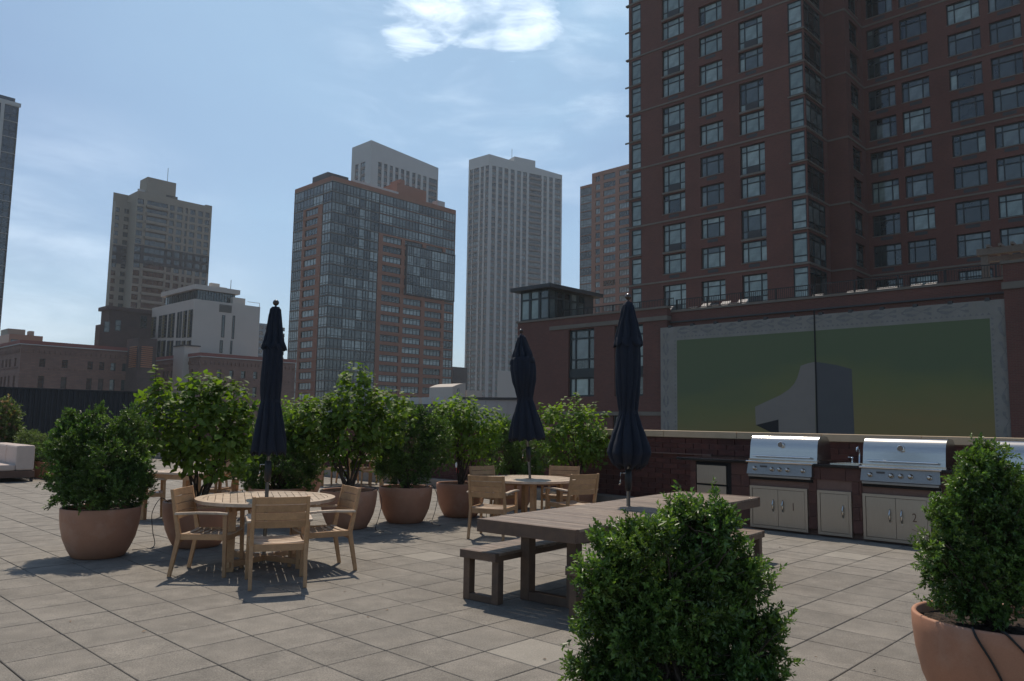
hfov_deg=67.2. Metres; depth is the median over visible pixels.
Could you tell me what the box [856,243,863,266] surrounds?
window
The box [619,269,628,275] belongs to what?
window
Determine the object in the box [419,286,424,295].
box window
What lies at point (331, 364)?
window
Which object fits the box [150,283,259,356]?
white hotel
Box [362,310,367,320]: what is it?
window
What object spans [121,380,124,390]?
window
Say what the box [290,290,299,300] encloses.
window
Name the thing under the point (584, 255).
window
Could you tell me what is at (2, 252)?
window
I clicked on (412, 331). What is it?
window
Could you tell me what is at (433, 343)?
window
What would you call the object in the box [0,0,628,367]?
sky
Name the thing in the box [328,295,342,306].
window
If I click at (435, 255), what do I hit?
box window
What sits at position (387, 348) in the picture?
window
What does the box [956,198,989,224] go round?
window
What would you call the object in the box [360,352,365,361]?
window
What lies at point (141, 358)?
plant room
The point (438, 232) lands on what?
window
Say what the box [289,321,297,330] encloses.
window
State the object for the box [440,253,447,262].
box window
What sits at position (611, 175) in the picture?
window
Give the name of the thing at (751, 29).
window
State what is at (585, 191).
window
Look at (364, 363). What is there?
window
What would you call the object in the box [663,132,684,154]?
window
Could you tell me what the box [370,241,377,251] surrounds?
window
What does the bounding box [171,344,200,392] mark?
roof shed
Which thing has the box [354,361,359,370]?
window
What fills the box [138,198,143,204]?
window
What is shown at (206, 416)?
potted shrub
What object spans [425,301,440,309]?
window
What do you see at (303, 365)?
window
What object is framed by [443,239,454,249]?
window
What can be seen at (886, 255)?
window
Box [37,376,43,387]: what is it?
window
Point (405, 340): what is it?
window
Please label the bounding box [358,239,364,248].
window
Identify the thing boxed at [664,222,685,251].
window
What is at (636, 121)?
window
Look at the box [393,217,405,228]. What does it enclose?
window
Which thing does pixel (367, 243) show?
window
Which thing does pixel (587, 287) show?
window
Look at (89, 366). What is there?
window
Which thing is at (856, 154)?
window
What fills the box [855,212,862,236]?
window
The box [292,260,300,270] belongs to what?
window
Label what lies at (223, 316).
window
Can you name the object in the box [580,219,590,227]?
window
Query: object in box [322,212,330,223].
window
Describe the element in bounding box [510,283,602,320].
glass pavilion
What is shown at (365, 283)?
window
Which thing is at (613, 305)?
window
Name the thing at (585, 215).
window
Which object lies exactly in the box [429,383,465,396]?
rooftop mechanical unit
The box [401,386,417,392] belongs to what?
window
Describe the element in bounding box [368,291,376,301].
window
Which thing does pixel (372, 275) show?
window
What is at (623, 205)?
window
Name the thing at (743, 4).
window
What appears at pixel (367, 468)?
teak armchair
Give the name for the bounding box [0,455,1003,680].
terrace floor
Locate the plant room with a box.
[124,337,156,391]
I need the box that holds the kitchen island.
[676,456,959,545]
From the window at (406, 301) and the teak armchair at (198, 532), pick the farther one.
the window at (406, 301)
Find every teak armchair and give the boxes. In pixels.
[126,478,166,520]
[167,485,244,577]
[188,460,232,493]
[194,456,228,493]
[214,478,250,513]
[245,495,312,590]
[287,484,360,570]
[326,452,345,484]
[349,450,376,484]
[360,457,391,487]
[467,475,519,540]
[469,465,516,516]
[541,465,579,509]
[544,473,598,508]
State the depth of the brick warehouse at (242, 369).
172.84 m
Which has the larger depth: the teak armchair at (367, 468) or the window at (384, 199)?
the window at (384, 199)
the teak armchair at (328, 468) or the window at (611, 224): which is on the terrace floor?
the teak armchair at (328, 468)
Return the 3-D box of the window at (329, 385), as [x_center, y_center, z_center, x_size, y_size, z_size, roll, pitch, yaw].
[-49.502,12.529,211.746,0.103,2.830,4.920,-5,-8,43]
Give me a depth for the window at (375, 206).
226.27 m
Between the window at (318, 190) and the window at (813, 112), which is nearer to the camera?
the window at (813, 112)
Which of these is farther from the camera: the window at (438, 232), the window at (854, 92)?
the window at (438, 232)
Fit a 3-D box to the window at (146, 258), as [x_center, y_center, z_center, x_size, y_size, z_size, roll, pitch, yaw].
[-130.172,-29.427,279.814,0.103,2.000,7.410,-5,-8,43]
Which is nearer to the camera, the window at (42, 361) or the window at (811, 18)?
the window at (811, 18)
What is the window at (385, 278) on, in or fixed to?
in the orange brick tower at (372, 288)
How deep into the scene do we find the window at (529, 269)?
379.16 m
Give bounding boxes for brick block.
[94,320,146,347]
[98,305,151,337]
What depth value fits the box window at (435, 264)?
241.01 m
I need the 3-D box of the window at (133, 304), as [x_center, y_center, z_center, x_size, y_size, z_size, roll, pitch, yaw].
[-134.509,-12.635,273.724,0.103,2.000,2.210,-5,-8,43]
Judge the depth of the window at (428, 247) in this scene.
242.19 m
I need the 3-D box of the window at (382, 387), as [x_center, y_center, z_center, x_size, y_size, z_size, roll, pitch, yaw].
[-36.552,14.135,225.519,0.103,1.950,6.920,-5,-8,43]
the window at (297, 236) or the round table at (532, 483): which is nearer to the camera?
the round table at (532, 483)
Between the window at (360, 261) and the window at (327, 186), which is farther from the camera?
the window at (360, 261)
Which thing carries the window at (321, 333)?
in the orange brick tower at (372, 288)
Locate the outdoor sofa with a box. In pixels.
[0,442,34,480]
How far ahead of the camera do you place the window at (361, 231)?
222.19 m
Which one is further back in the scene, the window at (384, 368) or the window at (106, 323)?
the window at (384, 368)
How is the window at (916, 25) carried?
in the brick tower at (773, 144)
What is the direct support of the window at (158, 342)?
in the white hotel
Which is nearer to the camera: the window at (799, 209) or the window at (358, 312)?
the window at (799, 209)
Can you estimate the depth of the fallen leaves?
6.67 m
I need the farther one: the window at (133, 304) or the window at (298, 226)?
the window at (133, 304)
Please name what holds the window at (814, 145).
in the brick tower at (773, 144)
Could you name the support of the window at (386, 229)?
in the orange brick tower at (372, 288)
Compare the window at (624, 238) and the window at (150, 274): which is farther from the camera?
the window at (150, 274)
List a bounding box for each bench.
[460,538,590,604]
[565,528,764,622]
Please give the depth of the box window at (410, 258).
233.65 m
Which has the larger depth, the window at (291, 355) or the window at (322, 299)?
the window at (291, 355)
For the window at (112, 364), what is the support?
in the brick warehouse at (37, 364)
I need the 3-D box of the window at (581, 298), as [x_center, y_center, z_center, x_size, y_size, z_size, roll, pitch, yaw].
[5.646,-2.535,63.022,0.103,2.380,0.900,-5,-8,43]
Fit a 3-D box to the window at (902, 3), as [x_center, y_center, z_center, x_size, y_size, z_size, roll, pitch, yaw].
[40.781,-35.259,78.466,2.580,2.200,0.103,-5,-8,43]
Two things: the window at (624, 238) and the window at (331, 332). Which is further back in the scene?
the window at (624, 238)
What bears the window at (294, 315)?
in the orange brick tower at (372, 288)
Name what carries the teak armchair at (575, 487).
on the terrace floor
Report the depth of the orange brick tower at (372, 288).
224.78 m
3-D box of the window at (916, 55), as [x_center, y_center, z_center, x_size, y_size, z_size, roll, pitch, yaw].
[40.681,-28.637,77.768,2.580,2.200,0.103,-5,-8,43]
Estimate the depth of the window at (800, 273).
73.14 m
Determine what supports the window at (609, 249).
in the orange brick tower at (604, 234)
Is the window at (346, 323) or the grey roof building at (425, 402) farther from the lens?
the window at (346, 323)
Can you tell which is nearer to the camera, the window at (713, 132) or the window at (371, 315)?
the window at (713, 132)
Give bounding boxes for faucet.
[848,446,860,462]
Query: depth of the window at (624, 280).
264.40 m
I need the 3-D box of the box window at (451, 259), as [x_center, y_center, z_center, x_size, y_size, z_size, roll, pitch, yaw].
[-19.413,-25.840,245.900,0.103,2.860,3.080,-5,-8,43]
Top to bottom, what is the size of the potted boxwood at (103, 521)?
1.835 m
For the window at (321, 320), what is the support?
in the orange brick tower at (372, 288)
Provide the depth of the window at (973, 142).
73.66 m
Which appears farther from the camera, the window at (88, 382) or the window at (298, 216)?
the window at (298, 216)
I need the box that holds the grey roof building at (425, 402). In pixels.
[394,397,463,423]
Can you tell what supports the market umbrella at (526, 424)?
in the round table at (532, 483)
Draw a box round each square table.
[140,468,238,519]
[320,455,383,485]
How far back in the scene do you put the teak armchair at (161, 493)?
12.20 m
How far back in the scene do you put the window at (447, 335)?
244.03 m
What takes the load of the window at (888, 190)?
in the brick tower at (773, 144)
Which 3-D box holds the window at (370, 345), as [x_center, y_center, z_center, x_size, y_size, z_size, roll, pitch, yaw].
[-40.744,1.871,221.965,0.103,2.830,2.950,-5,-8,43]
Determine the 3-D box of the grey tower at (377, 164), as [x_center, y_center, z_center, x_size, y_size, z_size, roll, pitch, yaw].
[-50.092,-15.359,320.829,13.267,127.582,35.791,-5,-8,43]
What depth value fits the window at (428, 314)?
239.95 m
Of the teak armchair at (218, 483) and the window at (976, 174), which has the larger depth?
the window at (976, 174)
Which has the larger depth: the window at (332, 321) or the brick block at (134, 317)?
the window at (332, 321)
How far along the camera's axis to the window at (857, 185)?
78.30 m
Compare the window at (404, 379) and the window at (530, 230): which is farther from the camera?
the window at (530, 230)
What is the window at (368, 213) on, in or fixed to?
in the orange brick tower at (372, 288)
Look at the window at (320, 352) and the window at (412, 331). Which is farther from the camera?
the window at (412, 331)
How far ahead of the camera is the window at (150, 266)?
279.57 m
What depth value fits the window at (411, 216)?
236.34 m
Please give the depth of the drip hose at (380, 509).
11.58 m
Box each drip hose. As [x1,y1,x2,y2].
[132,498,167,549]
[372,488,382,531]
[971,627,1002,680]
[1001,631,1023,652]
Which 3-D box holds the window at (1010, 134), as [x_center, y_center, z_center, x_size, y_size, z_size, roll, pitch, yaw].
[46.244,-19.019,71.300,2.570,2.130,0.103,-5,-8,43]
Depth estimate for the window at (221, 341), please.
180.73 m
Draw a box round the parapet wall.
[132,420,1023,502]
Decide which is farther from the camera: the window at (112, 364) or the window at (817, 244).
the window at (112, 364)
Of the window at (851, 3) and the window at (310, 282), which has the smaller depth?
the window at (851, 3)
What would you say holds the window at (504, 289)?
in the grey tower at (514, 231)
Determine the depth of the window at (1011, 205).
70.81 m
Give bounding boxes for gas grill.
[746,435,832,482]
[859,437,957,490]
[997,440,1023,473]
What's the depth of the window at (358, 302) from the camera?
219.92 m
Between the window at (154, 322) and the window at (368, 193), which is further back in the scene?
the window at (368, 193)
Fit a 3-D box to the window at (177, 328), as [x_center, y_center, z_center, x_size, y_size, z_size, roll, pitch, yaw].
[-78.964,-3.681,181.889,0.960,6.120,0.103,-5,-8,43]
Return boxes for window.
[0,152,13,168]
[0,168,11,184]
[0,184,10,200]
[0,200,9,216]
[0,217,7,232]
[0,233,6,248]
[0,249,4,265]
[0,266,3,281]
[0,282,2,297]
[1,136,14,153]
[2,120,15,137]
[4,104,17,121]
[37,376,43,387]
[39,358,44,366]
[60,377,65,388]
[62,360,66,367]
[86,378,90,389]
[87,361,92,369]
[98,379,102,389]
[99,362,103,369]
[103,321,109,332]
[109,379,113,389]
[110,363,115,370]
[115,320,120,330]
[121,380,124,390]
[131,294,137,299]
[131,302,136,307]
[132,278,138,283]
[132,286,137,291]
[133,262,139,267]
[133,270,138,275]
[134,246,140,251]
[134,254,139,259]
[135,230,141,235]
[135,238,140,243]
[136,222,141,227]
[137,206,142,211]
[137,214,142,219]
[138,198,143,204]
[140,303,160,308]
[140,316,146,328]
[141,287,161,293]
[141,295,161,301]
[142,271,162,277]
[142,279,162,285]
[143,263,163,270]
[144,247,164,255]
[144,255,163,263]
[145,232,165,238]
[145,239,164,247]
[146,216,166,223]
[146,224,165,231]
[147,200,167,208]
[147,208,166,215]
[150,317,156,337]
[157,340,160,356]
[158,315,161,337]
[160,340,165,356]
[161,314,167,337]
[166,341,169,355]
[167,314,170,337]
[169,340,173,355]
[170,313,174,337]
[174,252,179,257]
[175,237,180,242]
[176,312,179,337]
[178,311,181,337]
[182,310,186,337]
[187,309,192,337]
[219,340,222,352]
[221,315,224,336]
[232,316,234,338]
[252,387,255,396]
[288,331,297,340]
[288,341,297,350]
[288,351,296,360]
[289,310,298,320]
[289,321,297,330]
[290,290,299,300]
[290,300,298,310]
[291,270,300,280]
[291,280,299,290]
[292,240,301,251]
[292,250,301,261]
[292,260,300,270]
[293,221,302,231]
[293,231,301,241]
[294,201,303,212]
[294,211,302,221]
[295,191,303,202]
[298,393,309,399]
[299,362,311,368]
[299,372,310,378]
[299,383,310,389]
[300,341,311,348]
[300,351,311,358]
[301,320,312,327]
[301,330,312,337]
[302,299,313,307]
[302,309,313,317]
[303,198,312,209]
[303,279,314,286]
[303,289,314,296]
[304,188,313,199]
[304,248,315,256]
[304,258,315,266]
[304,268,315,276]
[305,228,316,236]
[305,238,316,246]
[306,207,317,216]
[306,217,317,226]
[313,184,322,196]
[313,194,322,206]
[315,381,323,390]
[315,391,322,401]
[316,348,324,358]
[316,359,324,369]
[316,370,323,379]
[317,327,325,337]
[317,338,325,348]
[318,306,326,316]
[318,316,326,326]
[319,274,327,285]
[319,285,327,295]
[319,295,326,305]
[320,253,328,264]
[320,264,328,274]
[321,233,329,243]
[321,243,328,253]
[322,202,330,213]
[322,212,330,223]
[322,222,329,233]
[323,181,331,192]
[323,191,331,202]
[325,359,340,369]
[325,370,339,380]
[325,381,339,391]
[326,338,340,348]
[326,348,340,359]
[327,316,341,327]
[327,327,341,338]
[328,285,342,296]
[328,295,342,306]
[328,306,342,317]
[329,264,343,275]
[329,274,343,285]
[330,243,344,254]
[330,253,344,265]
[331,212,345,224]
[331,222,345,234]
[331,232,344,244]
[332,191,346,203]
[332,201,346,213]
[333,181,346,193]
[340,360,353,370]
[340,371,353,381]
[341,339,354,349]
[341,350,353,360]
[342,308,355,318]
[342,318,355,329]
[342,329,354,339]
[343,287,356,298]
[343,297,355,308]
[344,256,357,267]
[344,266,356,277]
[344,277,356,287]
[345,236,358,247]
[345,246,357,257]
[346,205,359,217]
[346,215,358,227]
[346,225,358,237]
[347,185,359,197]
[347,195,359,207]
[353,372,358,381]
[354,341,360,350]
[354,351,360,360]
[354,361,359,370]
[355,320,361,329]
[355,330,360,340]
[356,289,362,299]
[356,299,361,309]
[356,310,361,319]
[357,259,363,268]
[357,269,363,278]
[357,279,362,288]
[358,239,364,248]
[358,249,363,258]
[359,208,365,218]
[359,218,364,228]
[359,228,364,238]
[360,188,365,198]
[360,198,365,208]
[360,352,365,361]
[360,362,365,371]
[361,321,366,330]
[361,331,366,340]
[361,341,366,350]
[362,300,367,310]
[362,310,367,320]
[363,270,368,279]
[363,280,368,289]
[363,290,367,299]
[364,240,369,249]
[364,250,369,259]
[364,260,369,269]
[365,210,370,219]
[365,220,370,229]
[365,230,370,239]
[366,190,371,200]
[366,200,371,209]
[366,342,374,351]
[366,352,374,361]
[366,362,373,372]
[366,373,373,382]
[367,311,375,321]
[367,321,375,331]
[367,332,374,341]
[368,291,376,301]
[368,301,375,311]
[369,261,377,271]
[369,271,376,281]
[369,281,376,291]
[370,231,378,241]
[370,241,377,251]
[370,251,377,261]
[371,202,379,211]
[371,211,378,221]
[371,221,378,231]
[372,192,379,202]
[378,375,396,381]
[378,385,396,391]
[379,204,392,215]
[379,213,392,225]
[379,223,392,234]
[379,345,397,352]
[379,355,397,362]
[379,365,396,372]
[380,194,393,205]
[380,314,398,322]
[380,324,398,332]
[380,334,397,342]
[381,285,399,293]
[381,294,399,302]
[381,304,398,312]
[382,255,400,264]
[382,265,399,273]
[382,275,399,283]
[383,235,400,244]
[383,245,400,254]
[392,226,405,237]
[393,198,406,209]
[393,207,405,218]
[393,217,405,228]
[401,357,418,363]
[401,366,418,373]
[401,376,417,383]
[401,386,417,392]
[402,327,419,334]
[402,337,419,344]
[402,347,418,354]
[403,298,420,306]
[403,308,419,315]
[403,317,419,325]
[405,240,421,246]
[406,211,418,222]
[406,220,418,231]
[406,230,418,240]
[407,201,418,212]
[407,255,412,264]
[407,265,412,274]
[407,274,412,284]
[407,284,412,293]
[408,246,413,255]
[412,285,419,294]
[413,256,419,266]
[413,266,419,275]
[413,275,419,285]
[414,247,420,256]
[418,233,430,243]
[419,205,431,216]
[419,214,431,225]
[419,223,430,234]
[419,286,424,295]
[420,248,425,258]
[420,258,425,267]
[420,267,425,276]
[420,277,425,286]
[422,387,428,393]
[423,349,439,356]
[423,358,439,365]
[423,368,438,374]
[423,378,438,384]
[424,311,440,318]
[424,320,440,327]
[424,330,439,337]
[424,339,439,346]
[425,278,430,287]
[425,287,430,296]
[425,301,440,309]
[426,245,441,251]
[426,250,431,259]
[426,259,431,268]
[426,268,431,277]
[428,191,435,196]
[429,178,436,183]
[429,184,436,189]
[431,217,443,228]
[431,226,442,237]
[431,236,442,246]
[431,270,439,279]
[431,279,439,288]
[431,288,439,297]
[432,208,443,219]
[432,251,439,261]
[432,260,439,270]
[439,290,446,299]
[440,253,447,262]
[440,262,447,271]
[440,271,446,280]
[440,280,446,290]
[442,378,451,383]
[443,221,454,231]
[443,229,454,240]
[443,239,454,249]
[443,331,452,339]
[443,341,451,348]
[443,350,451,358]
[443,359,451,367]
[443,369,451,376]
[444,211,454,222]
[444,304,452,312]
[444,313,452,321]
[444,322,452,330]
[446,249,453,253]
[447,264,454,273]
[447,273,454,282]
[447,282,453,291]
[447,291,453,300]
[448,255,454,264]
[466,287,518,395]
[520,291,529,320]
[528,240,540,244]
[528,245,539,249]
[528,251,539,255]
[528,256,539,260]
[528,262,539,266]
[528,268,539,271]
[528,273,539,277]
[528,279,539,283]
[529,173,540,178]
[529,179,540,183]
[529,184,540,188]
[529,190,540,194]
[529,195,540,199]
[529,201,540,205]
[529,206,540,210]
[529,212,540,216]
[529,217,540,221]
[529,223,540,227]
[529,229,540,233]
[529,234,540,238]
[530,290,539,319]
[539,288,549,318]
[548,289,556,317]
[556,290,563,316]
[564,292,570,316]
[570,329,593,370]
[570,377,593,396]
[571,293,577,315]
[578,294,584,314]
[580,203,591,211]
[580,211,591,219]
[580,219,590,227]
[580,227,590,235]
[580,235,590,243]
[580,243,590,251]
[580,251,590,259]
[580,259,590,267]
[580,267,590,275]
[580,275,590,283]
[580,284,590,290]
[581,187,591,195]
[581,195,591,203]
[604,172,614,179]
[604,180,614,187]
[604,188,614,195]
[604,197,614,203]
[604,205,614,211]
[604,213,614,219]
[604,221,614,228]
[604,230,614,236]
[604,238,614,244]
[604,246,614,252]
[604,254,614,261]
[604,263,614,269]
[604,271,614,277]
[604,280,614,285]
[604,288,614,294]
[604,296,614,302]
[604,305,614,310]
[616,324,642,366]
[619,169,628,175]
[619,177,628,183]
[619,185,628,192]
[619,193,628,200]
[619,202,628,208]
[619,210,628,216]
[619,218,628,225]
[619,227,628,233]
[619,235,628,241]
[619,244,628,250]
[619,252,628,258]
[619,261,628,266]
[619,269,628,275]
[619,278,628,283]
[619,286,628,292]
[619,295,626,300]
[632,4,640,29]
[632,31,640,57]
[632,59,640,84]
[632,87,640,112]
[632,115,640,140]
[632,143,640,169]
[632,171,640,197]
[632,200,640,226]
[632,229,640,255]
[632,258,641,284]
[632,288,641,308]
[640,375,642,395]
[662,0,683,18]
[663,15,683,39]
[663,44,683,75]
[663,73,683,96]
[663,103,684,133]
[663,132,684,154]
[663,162,684,192]
[664,192,684,213]
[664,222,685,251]
[664,252,685,273]
[664,283,685,308]
[699,0,721,25]
[700,31,721,56]
[700,60,721,84]
[700,92,722,115]
[701,120,722,144]
[701,153,723,176]
[701,182,723,206]
[702,216,724,238]
[702,245,724,268]
[702,279,725,301]
[738,0,761,10]
[739,16,762,49]
[739,46,762,71]
[740,78,763,111]
[740,110,763,134]
[741,142,764,174]
[741,174,765,197]
[742,207,765,239]
[743,239,766,262]
[743,273,767,302]
[787,0,801,30]
[788,31,802,62]
[789,64,803,95]
[790,97,803,128]
[790,130,804,161]
[791,164,805,195]
[792,198,806,229]
[793,232,807,263]
[794,266,808,297]
[803,0,819,39]
[804,32,820,71]
[805,65,821,103]
[806,98,822,135]
[807,131,823,168]
[808,165,824,201]
[809,198,825,234]
[809,232,826,267]
[810,0,818,8]
[810,267,826,294]
[848,0,854,14]
[849,23,855,46]
[850,53,856,75]
[851,85,857,108]
[852,115,858,138]
[853,148,859,171]
[854,179,860,201]
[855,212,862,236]
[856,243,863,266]
[857,277,863,289]
[866,0,891,18]
[867,24,892,49]
[868,53,893,78]
[869,86,895,110]
[870,115,896,140]
[871,149,897,172]
[872,178,898,203]
[873,213,900,236]
[874,243,901,266]
[875,278,902,289]
[899,0,920,7]
[899,13,926,39]
[901,42,927,69]
[902,76,929,102]
[903,107,930,132]
[904,141,932,166]
[906,172,933,197]
[907,207,935,231]
[908,238,936,262]
[910,274,937,284]
[946,0,979,24]
[948,27,980,55]
[949,62,982,90]
[951,93,984,121]
[952,130,985,156]
[954,162,987,188]
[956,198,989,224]
[957,231,990,256]
[959,268,992,280]
[988,0,1019,12]
[989,15,1021,44]
[991,51,1023,79]
[993,84,1023,112]
[995,121,1023,147]
[996,154,1023,181]
[998,192,1023,217]
[1000,226,1023,245]
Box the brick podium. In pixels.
[516,258,1023,437]
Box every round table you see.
[194,491,334,571]
[487,475,575,515]
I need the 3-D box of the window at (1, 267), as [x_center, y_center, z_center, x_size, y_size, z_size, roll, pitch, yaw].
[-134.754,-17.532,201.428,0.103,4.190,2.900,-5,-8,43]
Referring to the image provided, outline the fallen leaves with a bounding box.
[47,530,896,670]
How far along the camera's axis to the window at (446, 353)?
243.37 m
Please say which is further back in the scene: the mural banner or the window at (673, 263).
the window at (673, 263)
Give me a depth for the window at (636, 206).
86.99 m
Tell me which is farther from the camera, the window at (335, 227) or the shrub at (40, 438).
the window at (335, 227)
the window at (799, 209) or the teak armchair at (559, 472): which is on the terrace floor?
the teak armchair at (559, 472)
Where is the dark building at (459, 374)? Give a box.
[452,367,467,390]
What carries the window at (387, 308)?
in the orange brick tower at (372, 288)
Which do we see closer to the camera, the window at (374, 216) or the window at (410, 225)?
the window at (374, 216)
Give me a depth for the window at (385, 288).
228.74 m
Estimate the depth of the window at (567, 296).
61.80 m
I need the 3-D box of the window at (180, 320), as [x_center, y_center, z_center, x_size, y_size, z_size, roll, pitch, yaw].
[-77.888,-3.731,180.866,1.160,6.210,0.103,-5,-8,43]
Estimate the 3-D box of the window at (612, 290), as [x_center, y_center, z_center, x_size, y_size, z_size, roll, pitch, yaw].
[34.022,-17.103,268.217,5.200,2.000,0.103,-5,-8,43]
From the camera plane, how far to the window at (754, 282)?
76.49 m
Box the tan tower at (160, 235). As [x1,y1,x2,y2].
[105,175,211,309]
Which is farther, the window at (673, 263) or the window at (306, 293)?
the window at (306, 293)
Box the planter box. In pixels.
[33,460,53,478]
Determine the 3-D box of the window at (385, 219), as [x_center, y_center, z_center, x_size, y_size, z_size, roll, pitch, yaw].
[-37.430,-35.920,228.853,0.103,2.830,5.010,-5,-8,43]
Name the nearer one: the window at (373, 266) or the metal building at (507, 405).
the metal building at (507, 405)
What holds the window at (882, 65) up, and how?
in the brick tower at (773, 144)
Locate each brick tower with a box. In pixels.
[287,172,455,420]
[580,164,628,313]
[625,0,1023,309]
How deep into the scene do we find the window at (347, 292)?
217.84 m
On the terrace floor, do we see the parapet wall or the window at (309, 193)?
the parapet wall
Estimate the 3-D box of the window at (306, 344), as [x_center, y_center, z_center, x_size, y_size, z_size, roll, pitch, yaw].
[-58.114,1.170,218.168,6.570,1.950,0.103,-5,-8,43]
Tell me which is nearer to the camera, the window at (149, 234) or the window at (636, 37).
the window at (636, 37)
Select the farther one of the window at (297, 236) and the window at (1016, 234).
the window at (297, 236)
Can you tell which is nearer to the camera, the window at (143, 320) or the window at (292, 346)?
the window at (143, 320)
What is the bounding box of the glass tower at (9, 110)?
[0,95,20,326]
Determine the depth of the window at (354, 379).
217.41 m
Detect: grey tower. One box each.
[351,140,437,202]
[464,154,561,396]
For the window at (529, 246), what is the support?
in the grey tower at (514, 231)
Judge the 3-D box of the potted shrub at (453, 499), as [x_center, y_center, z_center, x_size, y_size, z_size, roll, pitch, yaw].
[-0.822,1.977,13.474,1.501,2.148,1.095,1,-6,0]
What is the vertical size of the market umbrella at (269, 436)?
3.018 m
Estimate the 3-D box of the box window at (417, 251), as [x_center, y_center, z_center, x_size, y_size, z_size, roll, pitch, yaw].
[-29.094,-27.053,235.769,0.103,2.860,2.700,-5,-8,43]
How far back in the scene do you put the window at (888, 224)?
78.22 m
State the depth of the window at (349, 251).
219.12 m
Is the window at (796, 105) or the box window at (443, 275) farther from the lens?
the box window at (443, 275)
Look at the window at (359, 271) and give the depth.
220.78 m
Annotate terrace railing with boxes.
[562,263,1002,316]
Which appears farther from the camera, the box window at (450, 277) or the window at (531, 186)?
the window at (531, 186)
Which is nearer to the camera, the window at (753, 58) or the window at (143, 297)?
the window at (753, 58)
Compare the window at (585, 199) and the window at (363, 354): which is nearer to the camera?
the window at (363, 354)
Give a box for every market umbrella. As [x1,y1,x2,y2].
[250,300,286,563]
[508,329,545,492]
[607,294,650,505]
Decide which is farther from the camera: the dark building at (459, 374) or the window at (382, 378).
the dark building at (459, 374)
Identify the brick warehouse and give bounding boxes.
[0,340,127,390]
[155,352,295,419]
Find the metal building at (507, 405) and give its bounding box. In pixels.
[462,397,516,426]
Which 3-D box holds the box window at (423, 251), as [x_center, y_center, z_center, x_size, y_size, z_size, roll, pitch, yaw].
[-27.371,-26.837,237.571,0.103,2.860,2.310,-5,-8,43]
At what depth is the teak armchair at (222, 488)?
13.37 m
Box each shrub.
[0,393,26,443]
[13,429,62,464]
[133,364,262,548]
[281,394,330,491]
[284,361,417,529]
[428,392,507,517]
[534,392,611,502]
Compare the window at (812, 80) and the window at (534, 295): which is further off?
the window at (812, 80)
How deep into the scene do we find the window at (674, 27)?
85.91 m
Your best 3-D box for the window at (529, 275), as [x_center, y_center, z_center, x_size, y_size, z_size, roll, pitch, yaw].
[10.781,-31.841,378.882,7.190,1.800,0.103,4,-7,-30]
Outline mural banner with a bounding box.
[660,298,1010,437]
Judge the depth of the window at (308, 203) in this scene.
223.93 m
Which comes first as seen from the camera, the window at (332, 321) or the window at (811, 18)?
the window at (811, 18)
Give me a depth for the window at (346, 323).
216.91 m
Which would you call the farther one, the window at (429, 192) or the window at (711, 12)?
the window at (429, 192)
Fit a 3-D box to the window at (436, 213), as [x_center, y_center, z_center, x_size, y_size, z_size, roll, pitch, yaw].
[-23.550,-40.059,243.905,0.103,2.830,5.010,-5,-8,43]
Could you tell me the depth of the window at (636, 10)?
89.38 m
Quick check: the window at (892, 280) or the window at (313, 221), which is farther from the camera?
the window at (313, 221)
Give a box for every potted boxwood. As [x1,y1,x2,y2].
[33,399,159,559]
[225,406,330,520]
[369,404,455,523]
[477,413,551,508]
[557,476,804,680]
[907,432,1023,680]
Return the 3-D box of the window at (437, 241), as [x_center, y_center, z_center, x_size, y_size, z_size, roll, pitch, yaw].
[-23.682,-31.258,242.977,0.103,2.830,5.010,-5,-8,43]
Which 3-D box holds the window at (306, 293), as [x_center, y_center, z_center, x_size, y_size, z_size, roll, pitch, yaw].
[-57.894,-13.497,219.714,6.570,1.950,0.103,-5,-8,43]
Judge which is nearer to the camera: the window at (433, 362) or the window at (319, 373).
the window at (319, 373)
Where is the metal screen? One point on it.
(42, 407)
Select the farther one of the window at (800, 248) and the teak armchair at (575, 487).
the window at (800, 248)
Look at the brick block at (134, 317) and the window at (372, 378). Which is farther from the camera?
the window at (372, 378)
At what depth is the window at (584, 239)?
277.57 m
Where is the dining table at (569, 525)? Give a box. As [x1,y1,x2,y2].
[477,491,759,607]
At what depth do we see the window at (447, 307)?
244.86 m
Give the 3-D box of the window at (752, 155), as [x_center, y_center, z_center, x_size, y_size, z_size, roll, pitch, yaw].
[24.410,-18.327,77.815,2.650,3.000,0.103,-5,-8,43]
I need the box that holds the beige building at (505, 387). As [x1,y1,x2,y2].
[497,370,516,396]
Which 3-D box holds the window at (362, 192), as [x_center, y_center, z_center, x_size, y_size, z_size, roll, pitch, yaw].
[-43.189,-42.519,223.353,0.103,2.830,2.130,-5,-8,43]
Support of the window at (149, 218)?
in the tan tower at (160, 235)
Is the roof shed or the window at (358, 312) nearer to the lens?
the roof shed
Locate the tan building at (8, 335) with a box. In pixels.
[0,328,42,343]
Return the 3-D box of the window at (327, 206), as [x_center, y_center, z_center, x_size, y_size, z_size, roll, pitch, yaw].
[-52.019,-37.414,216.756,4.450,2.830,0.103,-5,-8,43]
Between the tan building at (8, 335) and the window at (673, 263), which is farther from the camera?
the tan building at (8, 335)
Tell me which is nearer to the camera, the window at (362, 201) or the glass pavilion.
the glass pavilion
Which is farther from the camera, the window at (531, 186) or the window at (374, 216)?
the window at (531, 186)
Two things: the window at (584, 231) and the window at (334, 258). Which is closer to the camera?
the window at (334, 258)
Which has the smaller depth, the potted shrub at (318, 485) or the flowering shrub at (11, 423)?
the potted shrub at (318, 485)
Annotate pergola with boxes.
[976,240,1023,278]
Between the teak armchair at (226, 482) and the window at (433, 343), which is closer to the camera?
the teak armchair at (226, 482)
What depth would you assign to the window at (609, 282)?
268.53 m
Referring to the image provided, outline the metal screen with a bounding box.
[0,387,187,452]
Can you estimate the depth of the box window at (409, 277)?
233.08 m

